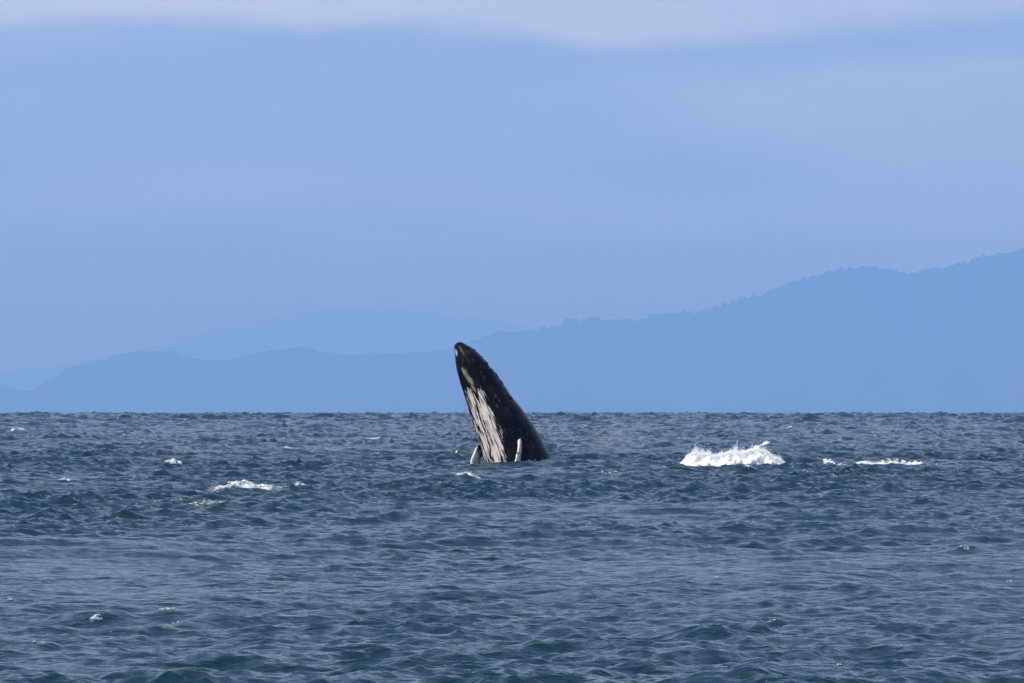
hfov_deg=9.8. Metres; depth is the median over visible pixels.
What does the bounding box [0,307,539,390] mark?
mountain ridge
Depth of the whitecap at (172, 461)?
242.96 m
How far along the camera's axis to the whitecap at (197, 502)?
134.57 m
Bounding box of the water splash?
[680,440,785,466]
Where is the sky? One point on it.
(170, 170)
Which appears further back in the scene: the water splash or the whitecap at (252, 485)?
the water splash
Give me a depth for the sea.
92.98 m
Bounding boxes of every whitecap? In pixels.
[155,499,222,505]
[165,458,181,463]
[213,480,271,490]
[455,472,479,478]
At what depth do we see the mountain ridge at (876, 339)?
48529.39 m
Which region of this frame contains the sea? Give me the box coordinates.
[0,411,1023,682]
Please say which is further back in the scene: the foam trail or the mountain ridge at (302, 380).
the mountain ridge at (302, 380)
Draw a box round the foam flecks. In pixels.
[1,417,1011,664]
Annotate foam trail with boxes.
[823,458,921,464]
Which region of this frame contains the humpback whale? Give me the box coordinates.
[454,342,551,463]
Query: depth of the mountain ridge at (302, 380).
53040.86 m
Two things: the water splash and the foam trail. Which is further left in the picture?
the water splash
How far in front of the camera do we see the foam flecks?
70.42 m
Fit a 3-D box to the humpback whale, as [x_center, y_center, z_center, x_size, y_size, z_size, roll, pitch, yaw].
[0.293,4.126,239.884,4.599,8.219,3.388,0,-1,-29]
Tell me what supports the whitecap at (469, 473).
on the sea
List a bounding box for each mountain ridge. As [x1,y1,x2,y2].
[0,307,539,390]
[0,346,420,412]
[313,248,1023,412]
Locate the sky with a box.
[0,0,1023,372]

